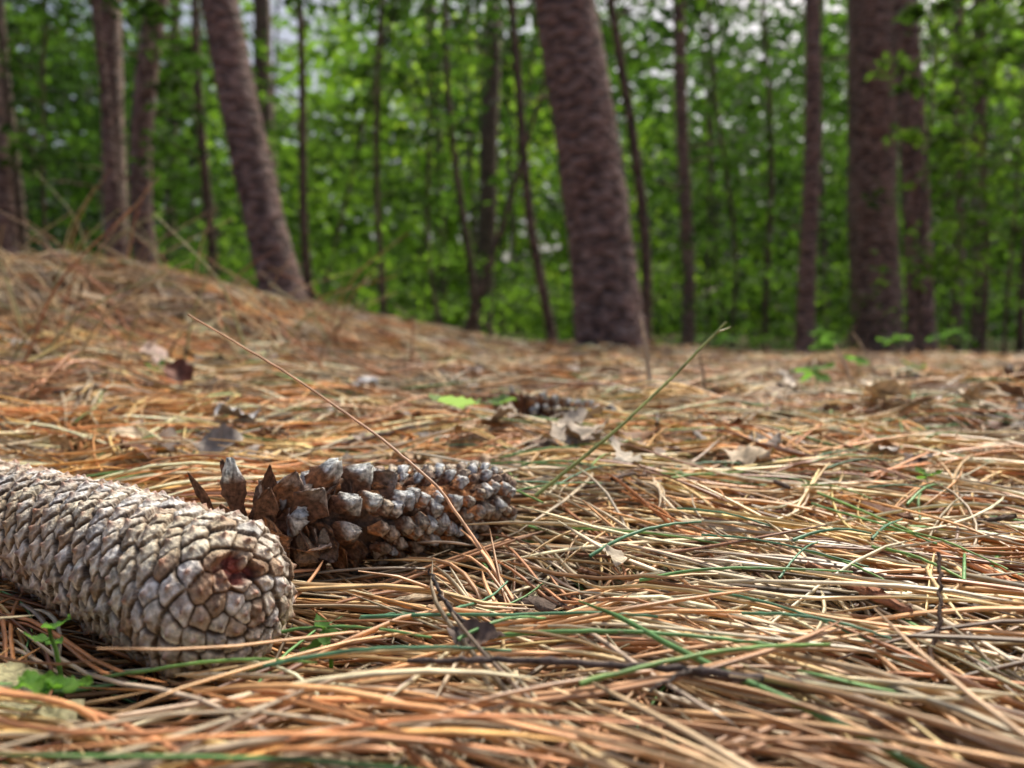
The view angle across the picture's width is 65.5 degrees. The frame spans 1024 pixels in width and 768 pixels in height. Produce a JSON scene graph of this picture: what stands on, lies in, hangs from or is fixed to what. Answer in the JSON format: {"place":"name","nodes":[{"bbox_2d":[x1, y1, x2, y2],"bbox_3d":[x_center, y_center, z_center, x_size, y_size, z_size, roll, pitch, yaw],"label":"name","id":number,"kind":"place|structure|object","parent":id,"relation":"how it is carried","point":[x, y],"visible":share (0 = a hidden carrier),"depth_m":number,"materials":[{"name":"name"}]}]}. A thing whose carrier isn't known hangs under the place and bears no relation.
{"place":"outdoors","nodes":[
{"label":"outdoors","id":0,"kind":"place"},
{"bbox_2d":[0,248,1023,767],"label":"ground","id":1,"kind":"structure","parent":0,"point":[668,337],"depth_m":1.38,"materials":[{"name":"brown plant"}]},
{"bbox_2d":[0,25,19,273],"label":"pine tree","id":2,"kind":"object","parent":1,"relation":"on","point":[10,231],"visible":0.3,"depth_m":4.90,"materials":[{"name":"brown plant"}]},
{"bbox_2d":[0,0,89,261],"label":"beech tree","id":3,"kind":"object","parent":1,"relation":"on","point":[18,185],"visible":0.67,"depth_m":8.32,"materials":[{"name":"green plant"}]},
{"bbox_2d":[24,614,71,746],"bbox_3d":[-0.141,0.094,0.245,0.012,0.047,0.011,2,3,33],"label":"seedling","id":4,"kind":"object","parent":1,"relation":"on","point":[41,637],"visible":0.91,"depth_m":0.24,"materials":[{"name":"green plant"}]},
{"bbox_2d":[9,669,92,694],"bbox_3d":[-0.124,0.080,0.214,0.025,0.005,0.013,1,3,18],"label":"clover","id":5,"kind":"object","parent":1,"relation":"on","point":[34,680],"visible":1,"depth_m":0.21,"materials":[{"name":"green plant"}]},
{"bbox_2d":[0,0,160,259],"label":"beech sapling","id":6,"kind":"object","parent":1,"relation":"on","point":[38,103],"visible":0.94,"depth_m":5.09,"materials":[{"name":"green plant"}]},
{"bbox_2d":[49,0,129,258],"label":"pine tree","id":7,"kind":"object","parent":1,"relation":"on","point":[112,32],"visible":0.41,"depth_m":7.81,"materials":[{"name":"brown plant"}]},
{"bbox_2d":[90,0,126,264],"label":"pine tree","id":8,"kind":"object","parent":1,"relation":"on","point":[120,246],"visible":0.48,"depth_m":5.38,"materials":[{"name":"brown plant"}]},
{"bbox_2d":[76,0,205,271],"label":"pine tree","id":9,"kind":"object","parent":1,"relation":"on","point":[145,210],"visible":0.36,"depth_m":6.37,"materials":[{"name":"brown plant"}]},
{"bbox_2d":[0,458,297,685],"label":"closed pine cone","id":10,"kind":"object","parent":1,"relation":"on","point":[116,564],"visible":0.98,"depth_m":0.26,"materials":[{"name":"beige plant"}]},
{"bbox_2d":[145,359,164,375],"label":"seedling","id":11,"kind":"object","parent":1,"relation":"on","point":[161,362],"visible":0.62,"depth_m":0.88,"materials":[{"name":"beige plant"}]},
{"bbox_2d":[114,0,220,261],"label":"beech sapling","id":12,"kind":"object","parent":1,"relation":"on","point":[173,86],"visible":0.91,"depth_m":4.84,"materials":[{"name":"green plant"}]},
{"bbox_2d":[120,0,239,281],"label":"beech tree","id":13,"kind":"object","parent":1,"relation":"on","point":[194,46],"visible":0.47,"depth_m":7.86,"materials":[{"name":"green plant"}]},
{"bbox_2d":[200,0,308,299],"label":"pine tree","id":14,"kind":"object","parent":1,"relation":"on","point":[259,198],"visible":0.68,"depth_m":4.46,"materials":[{"name":"brown plant"}]},
{"bbox_2d":[196,0,314,300],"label":"beech tree","id":15,"kind":"object","parent":1,"relation":"on","point":[301,127],"visible":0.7,"depth_m":6.88,"materials":[{"name":"green plant"}]},
{"bbox_2d":[299,613,346,667],"bbox_3d":[-0.062,0.094,0.262,0.013,0.033,0.010,2,3,30],"label":"seedling","id":16,"kind":"object","parent":1,"relation":"on","point":[317,643],"visible":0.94,"depth_m":0.26,"materials":[{"name":"green plant"}]},
{"bbox_2d":[187,314,482,549],"bbox_3d":[-0.080,0.016,0.344,0.151,0.095,0.008,1,3,24],"label":"dry straw","id":17,"kind":"object","parent":1,"relation":"on","point":[456,513],"visible":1,"depth_m":0.34,"materials":[{"name":"brown plant"}]},
{"bbox_2d":[168,457,517,580],"bbox_3d":[-0.073,0.060,0.365,0.165,0.064,0.051,-2,3,-31],"label":"weathered pine cone","id":18,"kind":"object","parent":1,"relation":"on","point":[334,513],"visible":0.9,"depth_m":0.35,"materials":[{"name":"brown plant"}]},
{"bbox_2d":[307,0,415,314],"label":"beech tree","id":19,"kind":"object","parent":1,"relation":"on","point":[361,160],"visible":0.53,"depth_m":8.58,"materials":[{"name":"green plant"}]},
{"bbox_2d":[272,0,475,316],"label":"beech tree","id":20,"kind":"object","parent":1,"relation":"on","point":[375,100],"visible":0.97,"depth_m":7.59,"materials":[{"name":"green plant"}]},
{"bbox_2d":[351,0,483,324],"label":"beech tree","id":21,"kind":"object","parent":1,"relation":"on","point":[466,165],"visible":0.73,"depth_m":8.64,"materials":[{"name":"green plant"}]},
{"bbox_2d":[360,0,495,334],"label":"beech tree","id":22,"kind":"object","parent":1,"relation":"on","point":[448,114],"visible":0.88,"depth_m":7.86,"materials":[{"name":"green plant"}]},
{"bbox_2d":[427,568,465,622],"bbox_3d":[-0.020,0.070,0.257,0.003,0.017,0.023,-3,4,-45],"label":"twig","id":23,"kind":"object","parent":1,"relation":"on","point":[448,604],"visible":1,"depth_m":0.26,"materials":[{"name":"wood"}]},
{"bbox_2d":[428,393,515,408],"bbox_3d":[-0.024,0.012,0.638,0.038,0.014,0.097,2,3,31],"label":"green leaf","id":24,"kind":"object","parent":1,"relation":"on","point":[462,402],"visible":1,"depth_m":0.60,"materials":[{"name":"green plant"}]},
{"bbox_2d":[410,0,558,343],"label":"beech tree","id":25,"kind":"object","parent":1,"relation":"on","point":[549,324],"visible":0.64,"depth_m":5.88,"materials":[{"name":"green plant"}]},
{"bbox_2d":[53,277,916,489],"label":"scattered twigs","id":26,"kind":"object","parent":1,"relation":"on","point":[775,481],"visible":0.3,"depth_m":0.59,"materials":[{"name":"brown wood"}]},
{"bbox_2d":[0,169,991,390],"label":"dry grass stems","id":27,"kind":"object","parent":1,"relation":"on","point":[52,294],"visible":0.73,"depth_m":1.10,"materials":[{"name":"beige plant"}]},
{"bbox_2d":[0,258,1017,726],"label":"bark chips","id":28,"kind":"object","parent":1,"relation":"on","point":[10,672],"visible":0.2,"depth_m":0.31,"materials":[{"name":"brown wood"}]},
{"bbox_2d":[4,0,1023,346],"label":"distant forest","id":29,"kind":"object","parent":1,"relation":"on","point":[486,188],"visible":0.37,"depth_m":19.08,"materials":[{"name":"green plant"}]},
{"bbox_2d":[4,258,1023,646],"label":"fallen dry leaves","id":30,"kind":"object","parent":1,"relation":"on","point":[182,372],"visible":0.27,"depth_m":0.57,"materials":[{"name":"brown plant"}]},
{"bbox_2d":[426,0,630,331],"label":"beech tree","id":31,"kind":"object","parent":1,"relation":"on","point":[480,289],"visible":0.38,"depth_m":6.91,"materials":[{"name":"green plant"}]},
{"bbox_2d":[486,386,616,424],"bbox_3d":[0.036,0.026,0.700,0.117,0.050,0.042,1,3,13],"label":"weathered pine cone","id":32,"kind":"object","parent":1,"relation":"on","point":[542,404],"visible":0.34,"depth_m":0.69,"materials":[{"name":"brown plant"}]},
{"bbox_2d":[102,385,1013,686],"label":"green pine needles","id":33,"kind":"object","parent":1,"relation":"on","point":[600,631],"visible":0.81,"depth_m":0.29,"materials":[{"name":"green plant"}]},
{"bbox_2d":[92,227,1023,352],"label":"undergrowth","id":34,"kind":"object","parent":1,"relation":"on","point":[390,262],"visible":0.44,"depth_m":9.42,"materials":[{"name":"green plant"}]},
{"bbox_2d":[527,0,649,350],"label":"pine tree","id":35,"kind":"object","parent":1,"relation":"on","point":[606,299],"visible":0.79,"depth_m":4.31,"materials":[{"name":"brown plant"}]},
{"bbox_2d":[407,655,825,692],"bbox_3d":[0.026,0.079,0.213,0.115,0.006,0.015,0,3,8],"label":"twig","id":36,"kind":"object","parent":1,"relation":"on","point":[700,670],"visible":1,"depth_m":0.22,"materials":[{"name":"brown wood"}]},
{"bbox_2d":[534,321,730,496],"bbox_3d":[0.066,0.011,0.422,0.118,0.090,0.004,-1,3,-21],"label":"grass stem","id":37,"kind":"object","parent":1,"relation":"on","point":[585,455],"visible":1,"depth_m":0.42,"materials":[{"name":"green plant"}]},
{"bbox_2d":[607,0,730,349],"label":"beech tree","id":38,"kind":"object","parent":1,"relation":"on","point":[623,67],"visible":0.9,"depth_m":5.91,"materials":[{"name":"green plant"}]},
{"bbox_2d":[653,0,728,345],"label":"pine tree","id":39,"kind":"object","parent":1,"relation":"on","point":[684,161],"visible":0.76,"depth_m":8.85,"materials":[{"name":"brown plant"}]},
{"bbox_2d":[713,334,737,351],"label":"seedling","id":40,"kind":"object","parent":1,"relation":"on","point":[730,337],"visible":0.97,"depth_m":2.99,"materials":[{"name":"green plant"}]},
{"bbox_2d":[652,0,799,348],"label":"beech tree","id":41,"kind":"object","parent":1,"relation":"on","point":[725,159],"visible":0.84,"depth_m":9.82,"materials":[{"name":"green plant"}]},
{"bbox_2d":[686,0,822,351],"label":"beech tree","id":42,"kind":"object","parent":1,"relation":"on","point":[770,117],"visible":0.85,"depth_m":9.85,"materials":[{"name":"green plant"}]},
{"bbox_2d":[788,0,821,353],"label":"pine tree","id":43,"kind":"object","parent":1,"relation":"on","point":[805,311],"visible":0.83,"depth_m":6.37,"materials":[{"name":"brown plant"}]},
{"bbox_2d":[790,362,834,390],"bbox_3d":[0.360,0.008,0.952,0.046,0.070,0.036,2,3,33],"label":"seedling","id":44,"kind":"object","parent":1,"relation":"on","point":[819,376],"visible":0.97,"depth_m":0.95,"materials":[{"name":"green plant"}]},
{"bbox_2d":[808,328,838,351],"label":"seedling","id":45,"kind":"object","parent":1,"relation":"on","point":[825,334],"visible":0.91,"depth_m":3.19,"materials":[{"name":"green plant"}]},
{"bbox_2d":[809,336,843,361],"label":"seedling","id":46,"kind":"object","parent":1,"relation":"on","point":[824,340],"visible":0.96,"depth_m":1.89,"materials":[{"name":"green plant"}]},
{"bbox_2d":[843,355,868,375],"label":"seedling","id":47,"kind":"object","parent":1,"relation":"on","point":[860,360],"visible":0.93,"depth_m":1.19,"materials":[{"name":"green plant"}]},
{"bbox_2d":[822,0,904,353],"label":"pine tree","id":48,"kind":"object","parent":1,"relation":"on","point":[872,111],"visible":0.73,"depth_m":7.75,"materials":[{"name":"brown plant"}]},
{"bbox_2d":[876,334,911,353],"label":"seedling","id":49,"kind":"object","parent":1,"relation":"on","point":[895,337],"visible":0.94,"depth_m":2.29,"materials":[{"name":"green plant"}]},
{"bbox_2d":[900,358,926,369],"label":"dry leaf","id":50,"kind":"object","parent":1,"relation":"on","point":[923,365],"visible":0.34,"depth_m":1.35,"materials":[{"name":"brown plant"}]},
{"bbox_2d":[891,0,938,353],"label":"pine tree","id":51,"kind":"object","parent":1,"relation":"on","point":[910,109],"visible":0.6,"depth_m":6.66,"materials":[{"name":"brown plant"}]},
{"bbox_2d":[915,466,942,510],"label":"seedling","id":52,"kind":"object","parent":1,"relation":"on","point":[920,470],"visible":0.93,"depth_m":0.45,"materials":[{"name":"green plant"}]},
{"bbox_2d":[924,552,943,679],"bbox_3d":[0.134,0.072,0.252,0.004,0.032,0.033,2,3,33],"label":"twig","id":53,"kind":"object","parent":1,"relation":"on","point":[939,616],"visible":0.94,"depth_m":0.25,"materials":[{"name":"brown wood"}]},
{"bbox_2d":[865,0,1012,351],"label":"beech sapling","id":54,"kind":"object","parent":1,"relation":"on","point":[915,13],"visible":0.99,"depth_m":5.18,"materials":[{"name":"green plant"}]},
{"bbox_2d":[926,329,954,355],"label":"seedling","id":55,"kind":"object","parent":1,"relation":"on","point":[933,336],"visible":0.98,"depth_m":2.69,"materials":[{"name":"green plant"}]},
{"bbox_2d":[860,0,1023,353],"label":"beech tree","id":56,"kind":"object","parent":1,"relation":"on","point":[978,28],"visible":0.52,"depth_m":6.94,"materials":[{"name":"green plant"}]},
{"bbox_2d":[934,0,977,352],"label":"pine tree","id":57,"kind":"object","parent":1,"relation":"on","point":[956,311],"visible":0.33,"depth_m":9.85,"materials":[{"name":"brown plant"}]},
{"bbox_2d":[943,328,971,350],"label":"seedling","id":58,"kind":"object","parent":1,"relation":"on","point":[959,333],"visible":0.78,"depth_m":3.38,"materials":[{"name":"green plant"}]},
{"bbox_2d":[903,0,1023,353],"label":"beech sapling","id":59,"kind":"object","parent":1,"relation":"on","point":[1001,52],"visible":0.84,"depth_m":5.48,"materials":[{"name":"green plant"}]},
{"bbox_2d":[931,0,1023,352],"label":"beech tree","id":60,"kind":"object","parent":1,"relation":"on","point":[1019,346],"visible":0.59,"depth_m":7.96,"materials":[{"name":"green plant"}]},
{"bbox_2d":[967,0,987,352],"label":"pine tree","id":61,"kind":"object","parent":1,"relation":"on","point":[975,323],"visible":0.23,"depth_m":10.35,"materials":[{"name":"brown plant"}]},
{"bbox_2d":[996,364,1023,386],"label":"weathered pine cone","id":62,"kind":"object","parent":1,"relation":"on","point":[1009,370],"visible":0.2,"depth_m":0.97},
{"bbox_2d":[5,0,1020,340],"label":"sky","id":63,"kind":"structure","parent":0,"point":[286,35],"materials":[{"name":"white"}]}
]}

